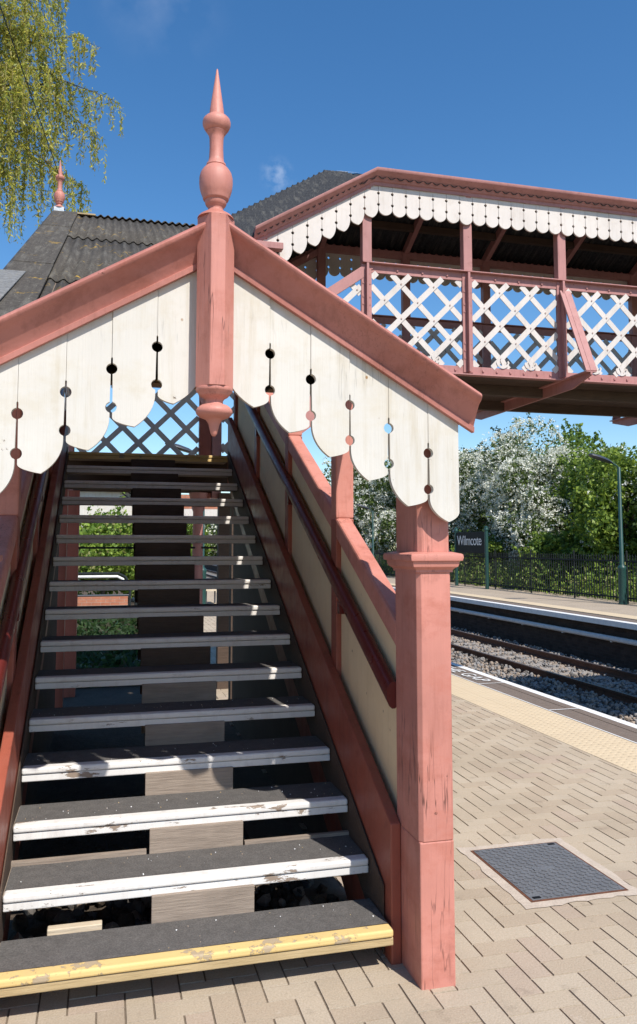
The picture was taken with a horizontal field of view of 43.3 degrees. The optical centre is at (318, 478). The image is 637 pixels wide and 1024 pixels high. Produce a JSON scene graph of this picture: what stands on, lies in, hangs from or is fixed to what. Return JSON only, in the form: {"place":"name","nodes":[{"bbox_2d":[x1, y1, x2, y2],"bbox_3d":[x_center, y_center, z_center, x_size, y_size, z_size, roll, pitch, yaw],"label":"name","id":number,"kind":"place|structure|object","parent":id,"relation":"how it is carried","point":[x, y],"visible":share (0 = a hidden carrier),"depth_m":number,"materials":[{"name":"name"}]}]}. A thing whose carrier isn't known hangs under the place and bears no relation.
{"place":"outdoors","nodes":[
{"label":"outdoors","id":0,"kind":"place"},
{"bbox_2d":[77,596,127,605],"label":"brick wall","id":1,"kind":"structure","parent":0,"point":[104,601],"depth_m":20.02,"materials":[{"name":"brick"}]},
{"bbox_2d":[0,591,636,1023],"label":"block paving","id":2,"kind":"structure","parent":0,"point":[520,783],"depth_m":3.23,"materials":[{"name":"beige brick"}]},
{"bbox_2d":[165,443,206,603],"bbox_3d":[-3.353,1.210,20.285,1.100,4.267,0.300,1,-5,-15],"label":"street lamp","id":3,"kind":"object","parent":2,"relation":"on","point":[183,448],"visible":0.32,"depth_m":20.29,"materials":[{"name":"teal metal"}]},
{"bbox_2d":[206,589,216,603],"bbox_3d":[-3.018,3.059,22.400,0.540,0.910,1.600,1,-5,-15],"label":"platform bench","id":4,"kind":"object","parent":2,"relation":"on","point":[214,590],"visible":0.15,"depth_m":21.71,"materials":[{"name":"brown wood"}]},
{"bbox_2d":[457,838,636,908],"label":"access cover","id":5,"kind":"object","parent":2,"relation":"on","point":[536,873],"visible":1,"depth_m":4.03,"materials":[{"name":"metal"}]},
{"bbox_2d":[0,0,636,550],"label":"sky","id":6,"kind":"structure","parent":0,"point":[537,93],"materials":[{"name":"blue"}]},
{"bbox_2d":[7,591,636,940],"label":"platform","id":7,"kind":"structure","parent":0,"point":[84,789],"depth_m":5.51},
{"bbox_2d":[79,491,131,579],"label":"cream outbuilding","id":8,"kind":"structure","parent":7,"relation":"on","point":[84,510],"depth_m":31.90,"materials":[{"name":"paint"}]},
{"bbox_2d":[78,492,134,594],"bbox_3d":[-6.029,1.893,22.624,3.087,3.462,3.227,5,-7,-44],"label":"garden shrub","id":9,"kind":"object","parent":7,"relation":"on","point":[99,529],"visible":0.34,"depth_m":22.13,"materials":[{"name":"green plant"}]},
{"bbox_2d":[75,618,140,688],"bbox_3d":[-4.250,2.682,13.332,3.174,0.295,8.619,1,-5,-15],"label":"ground cover","id":10,"kind":"object","parent":7,"relation":"on","point":[106,658],"visible":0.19,"depth_m":11.76,"materials":[{"name":"green plant"}]},
{"bbox_2d":[108,526,191,597],"bbox_3d":[-5.080,2.136,23.982,2.639,3.200,2.872,1,-5,-15],"label":"garden shrub","id":11,"kind":"object","parent":7,"relation":"on","point":[127,592],"visible":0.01,"depth_m":23.26,"materials":[{"name":"green plant"}]},
{"bbox_2d":[6,957,334,1023],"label":"front paving bed","id":12,"kind":"object","parent":7,"relation":"on","point":[181,999],"depth_m":2.92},
{"bbox_2d":[12,879,338,939],"bbox_3d":[-0.623,1.947,3.646,1.457,0.156,1.009,1,-5,-15],"label":"rubble","id":13,"kind":"object","parent":7,"relation":"on","point":[126,912],"visible":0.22,"depth_m":3.59,"materials":[{"name":"stone"}]},
{"bbox_2d":[47,920,101,935],"bbox_3d":[-0.952,1.813,3.132,0.205,0.142,0.040,1,-5,-15],"label":"timber offcut","id":14,"kind":"object","parent":13,"relation":"on","point":[60,929],"visible":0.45,"depth_m":3.12,"materials":[{"name":"brown wood"}]},
{"bbox_2d":[181,494,216,515],"bbox_3d":[-5.199,2.587,32.602,1.800,3.532,6.100,1,-5,-15],"label":"platform canopy","id":15,"kind":"object","parent":7,"relation":"on","point":[209,511],"visible":0.18,"depth_m":29.81,"materials":[{"name":"white paint"}]},
{"bbox_2d":[0,388,463,997],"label":"timber staircase","id":16,"kind":"structure","parent":7,"relation":"on","point":[340,648],"depth_m":3.76,"materials":[{"name":"grey wood"}]},
{"bbox_2d":[0,160,314,403],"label":"stair roof","id":17,"kind":"structure","parent":16,"relation":"on","point":[60,248],"depth_m":5.90,"materials":[{"name":"grey metal"}]},
{"bbox_2d":[0,6,58,174],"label":"overhead cable","id":18,"kind":"object","parent":17,"relation":"attached to","point":[27,85],"visible":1,"depth_m":6.82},
{"bbox_2d":[20,698,373,949],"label":"blossom litter","id":19,"kind":"object","parent":16,"relation":"on","point":[218,802],"visible":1,"depth_m":3.59,"materials":[{"name":"white plant"}]},
{"bbox_2d":[0,69,481,521],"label":"gable canopy","id":20,"kind":"object","parent":16,"relation":"attached to","point":[217,302],"visible":1,"depth_m":2.89,"materials":[{"name":"beige paint"}]},
{"bbox_2d":[55,167,636,707],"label":"covered footbridge","id":21,"kind":"object","parent":7,"relation":"on","point":[499,239],"visible":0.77,"depth_m":8.89,"materials":[{"name":"pink paint"}]},
{"bbox_2d":[208,624,633,1023],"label":"paving bed","id":22,"kind":"object","parent":7,"relation":"on","point":[249,776],"depth_m":4.69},
{"bbox_2d":[216,591,636,773],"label":"tactile strip","id":23,"kind":"object","parent":7,"relation":"on","point":[614,749],"depth_m":7.41,"materials":[{"name":"beige concrete"}]},
{"bbox_2d":[451,665,636,742],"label":"asphalt strip","id":24,"kind":"object","parent":7,"relation":"on","point":[608,727],"depth_m":8.14,"materials":[{"name":"grey asphalt"}]},
{"bbox_2d":[451,666,489,680],"bbox_3d":[1.750,2.538,10.796,0.178,0.001,2.183,1,-5,-15],"label":"painted lettering","id":25,"kind":"object","parent":24,"relation":"on","point":[459,670],"visible":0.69,"depth_m":10.14,"materials":[{"name":"white paint"}]},
{"bbox_2d":[452,674,635,742],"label":"thin border line","id":26,"kind":"object","parent":7,"relation":"on","point":[551,711],"depth_m":7.94,"materials":[{"name":"white paint"}]},
{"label":"rough grass","id":27,"kind":"structure","parent":7,"relation":"on","visible":0},
{"bbox_2d":[0,0,125,243],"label":"weeping willow","id":28,"kind":"object","parent":27,"relation":"on","point":[23,33],"visible":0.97,"depth_m":12.95,"materials":[{"name":"green plant"}]},
{"bbox_2d":[206,569,636,714],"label":"track bed","id":29,"kind":"object","parent":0,"point":[210,573],"depth_m":17.99,"materials":[{"name":"grey gravel"}]},
{"bbox_2d":[187,524,212,555],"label":"garden tree","id":30,"kind":"object","parent":29,"relation":"on","point":[190,532],"visible":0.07,"depth_m":58.77,"materials":[{"name":"green plant"}]},
{"bbox_2d":[205,524,216,555],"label":"garden tree","id":31,"kind":"object","parent":29,"relation":"on","point":[213,530],"visible":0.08,"depth_m":60.84,"materials":[{"name":"green plant"}]},
{"bbox_2d":[206,574,636,703],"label":"rail","id":32,"kind":"object","parent":29,"relation":"on","point":[608,692],"depth_m":15.61,"materials":[{"name":"metal"}]},
{"bbox_2d":[207,570,636,682],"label":"rail","id":33,"kind":"object","parent":29,"relation":"on","point":[607,671],"depth_m":18.48,"materials":[{"name":"metal"}]},
{"bbox_2d":[466,658,545,664],"bbox_3d":[4.595,4.302,18.685,2.498,0.170,0.256,1,-5,-15],"label":"sleeper","id":34,"kind":"object","parent":29,"relation":"on","point":[541,659],"visible":0.14,"depth_m":18.69,"materials":[{"name":"concrete"}]},
{"bbox_2d":[497,655,530,657],"bbox_3d":[4.427,4.355,19.321,2.498,0.170,0.256,1,-5,-15],"label":"sleeper","id":35,"kind":"object","parent":29,"relation":"on","point":[509,656],"visible":0.06,"depth_m":19.32,"materials":[{"name":"concrete"}]},
{"bbox_2d":[484,663,564,668],"bbox_3d":[4.763,4.250,18.049,2.498,0.170,0.256,1,-5,-15],"label":"sleeper","id":36,"kind":"object","parent":29,"relation":"on","point":[539,664],"visible":0.04,"depth_m":18.02,"materials":[{"name":"concrete"}]},
{"bbox_2d":[495,667,580,672],"bbox_3d":[4.931,4.197,17.413,2.498,0.170,0.256,1,-5,-15],"label":"sleeper","id":37,"kind":"object","parent":29,"relation":"on","point":[548,669],"visible":0.06,"depth_m":17.41,"materials":[{"name":"concrete"}]},
{"bbox_2d":[451,626,636,724],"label":"ballast","id":38,"kind":"structure","parent":29,"relation":"on","point":[615,709],"depth_m":16.04,"materials":[{"name":"grey gravel"}]},
{"bbox_2d":[523,671,594,676],"bbox_3d":[5.099,4.145,16.776,2.498,0.170,0.256,1,-5,-15],"label":"sleeper","id":39,"kind":"object","parent":29,"relation":"on","point":[576,673],"visible":0.04,"depth_m":16.84,"materials":[{"name":"concrete"}]},
{"bbox_2d":[535,676,615,682],"bbox_3d":[5.267,4.092,16.140,2.498,0.170,0.256,1,-5,-15],"label":"sleeper","id":40,"kind":"object","parent":29,"relation":"on","point":[599,678],"visible":0.03,"depth_m":16.22,"materials":[{"name":"concrete"}]},
{"bbox_2d":[564,681,636,687],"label":"sleeper","id":41,"kind":"object","parent":29,"relation":"on","point":[628,683],"visible":0.07,"depth_m":15.52,"materials":[{"name":"concrete"}]},
{"bbox_2d":[377,555,635,600],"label":"bank","id":42,"kind":"structure","parent":0,"point":[550,587],"depth_m":29.68,"materials":[{"name":"green plant"}]},
{"bbox_2d":[322,457,395,556],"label":"hawthorn tree","id":43,"kind":"object","parent":42,"relation":"on","point":[361,483],"visible":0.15,"depth_m":53.54,"materials":[{"name":"white plant"}]},
{"bbox_2d":[353,459,395,558],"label":"hawthorn tree","id":44,"kind":"object","parent":42,"relation":"on","point":[384,504],"visible":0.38,"depth_m":47.72,"materials":[{"name":"white plant"}]},
{"bbox_2d":[448,446,495,551],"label":"hawthorn tree","id":45,"kind":"object","parent":42,"relation":"on","point":[464,522],"visible":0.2,"depth_m":40.09,"materials":[{"name":"white plant"}]},
{"bbox_2d":[450,525,513,579],"bbox_3d":[7.571,3.422,36.627,3.067,2.618,3.282,-2,-5,22],"label":"bramble bush","id":46,"kind":"object","parent":42,"relation":"on","point":[496,546],"visible":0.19,"depth_m":35.82,"materials":[{"name":"green plant"}]},
{"bbox_2d":[459,426,536,562],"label":"tree","id":47,"kind":"object","parent":42,"relation":"on","point":[501,440],"depth_m":46.00,"materials":[{"name":"green plant"}]},
{"bbox_2d":[377,555,636,601],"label":"undergrowth","id":48,"kind":"object","parent":42,"relation":"on","point":[536,575],"visible":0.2,"depth_m":28.57,"materials":[{"name":"green plant"}]},
{"bbox_2d":[459,413,583,566],"bbox_3d":[10.116,0.868,37.245,6.274,8.510,6.992,1,-5,-15],"label":"hawthorn tree","id":49,"kind":"object","parent":42,"relation":"on","point":[503,475],"visible":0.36,"depth_m":36.69,"materials":[{"name":"white plant"}]},
{"bbox_2d":[480,470,584,573],"bbox_3d":[9.016,2.030,32.571,4.076,4.868,3.724,1,-5,-15],"label":"hawthorn tree","id":50,"kind":"object","parent":42,"relation":"on","point":[535,510],"visible":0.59,"depth_m":31.87,"materials":[{"name":"white plant"}]},
{"bbox_2d":[511,519,600,588],"bbox_3d":[9.088,2.718,30.248,3.177,2.971,3.285,-3,-6,32],"label":"bramble bush","id":51,"kind":"object","parent":42,"relation":"on","point":[548,545],"visible":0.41,"depth_m":29.58,"materials":[{"name":"green plant"}]},
{"bbox_2d":[540,418,600,471],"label":"tree","id":52,"kind":"object","parent":42,"relation":"on","point":[579,434],"visible":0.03,"depth_m":40.29,"materials":[{"name":"green plant"}]},
{"bbox_2d":[534,431,632,581],"bbox_3d":[11.038,1.185,32.434,5.265,6.289,5.395,-1,-5,8],"label":"tree","id":53,"kind":"object","parent":42,"relation":"on","point":[567,484],"visible":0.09,"depth_m":32.16,"materials":[{"name":"green plant"}]},
{"bbox_2d":[566,435,636,591],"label":"maple tree","id":54,"kind":"object","parent":42,"relation":"on","point":[600,525],"visible":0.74,"depth_m":27.68,"materials":[{"name":"green plant"}]},
{"bbox_2d":[621,468,636,531],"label":"hawthorn tree","id":55,"kind":"object","parent":42,"relation":"on","point":[633,483],"visible":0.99,"depth_m":26.69,"materials":[{"name":"green plant"}]},
{"label":"ground","id":56,"kind":"structure","parent":0,"visible":0},
{"bbox_2d":[204,565,636,670],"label":"platform","id":57,"kind":"structure","parent":56,"relation":"on","point":[621,655],"depth_m":20.57,"materials":[{"name":"brick"}]},
{"bbox_2d":[213,565,636,645],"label":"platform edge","id":58,"kind":"object","parent":57,"relation":"attached to","point":[579,632],"visible":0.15,"depth_m":20.33,"materials":[{"name":"concrete"}]},
{"bbox_2d":[385,575,636,619],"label":"platform paving","id":59,"kind":"structure","parent":57,"relation":"on","point":[600,604],"depth_m":24.76,"materials":[{"name":"beige concrete"}]},
{"bbox_2d":[356,504,374,557],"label":"street lamp","id":60,"kind":"object","parent":59,"relation":"on","point":[362,506],"visible":0.65,"depth_m":44.06,"materials":[{"name":"teal metal"}]},
{"bbox_2d":[454,526,488,588],"bbox_3d":[6.069,3.110,31.982,0.190,2.405,2.940,1,-5,-15],"label":"station sign","id":61,"kind":"object","parent":59,"relation":"on","point":[470,542],"visible":1,"depth_m":31.71,"materials":[{"name":"metal"}]},
{"bbox_2d":[371,548,636,603],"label":"metal fence","id":62,"kind":"object","parent":59,"relation":"on","point":[464,581],"visible":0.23,"depth_m":27.30,"materials":[{"name":"metal"}]},
{"bbox_2d":[390,583,636,618],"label":"tactile strip","id":63,"kind":"object","parent":59,"relation":"on","point":[566,608],"depth_m":21.85,"materials":[{"name":"beige concrete"}]},
{"bbox_2d":[588,453,627,604],"bbox_3d":[8.198,1.413,22.749,1.100,4.267,0.300,1,-5,-15],"label":"street lamp","id":64,"kind":"object","parent":59,"relation":"on","point":[622,582],"visible":1,"depth_m":22.75,"materials":[{"name":"green metal"}]},
{"bbox_2d":[450,600,633,629],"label":"platform coping","id":65,"kind":"object","parent":57,"relation":"on","point":[550,616],"depth_m":20.38,"materials":[{"name":"concrete"}]},
{"bbox_2d":[392,586,636,622],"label":"asphalt strip","id":66,"kind":"object","parent":65,"relation":"on","point":[595,615],"depth_m":21.04,"materials":[{"name":"grey asphalt"}]},
{"bbox_2d":[393,588,636,629],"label":"edge face","id":67,"kind":"object","parent":65,"relation":"attached to","point":[582,618],"depth_m":20.24},
{"bbox_2d":[393,587,636,623],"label":"edge line","id":68,"kind":"object","parent":65,"relation":"on","point":[548,610],"depth_m":20.40,"materials":[{"name":"white paint"}]},
{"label":"near platform wall","id":69,"kind":"structure","parent":56,"relation":"on","visible":0},
{"bbox_2d":[451,664,636,732],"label":"platform coping","id":70,"kind":"object","parent":69,"relation":"on","point":[553,703],"depth_m":8.43,"materials":[{"name":"concrete"}]},
{"bbox_2d":[451,662,636,727],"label":"platform edge line","id":71,"kind":"object","parent":70,"relation":"on","point":[561,700],"depth_m":8.65,"materials":[{"name":"white paint"}]},
{"label":"gravel path","id":72,"kind":"structure","parent":0,"visible":0},
{"bbox_2d":[78,572,130,604],"bbox_3d":[-6.057,2.633,18.098,3.580,1.030,0.072,1,-5,-15],"label":"guard rail","id":73,"kind":"object","parent":72,"relation":"on","point":[98,574],"visible":0.39,"depth_m":18.41,"materials":[{"name":"metal"}]}
]}

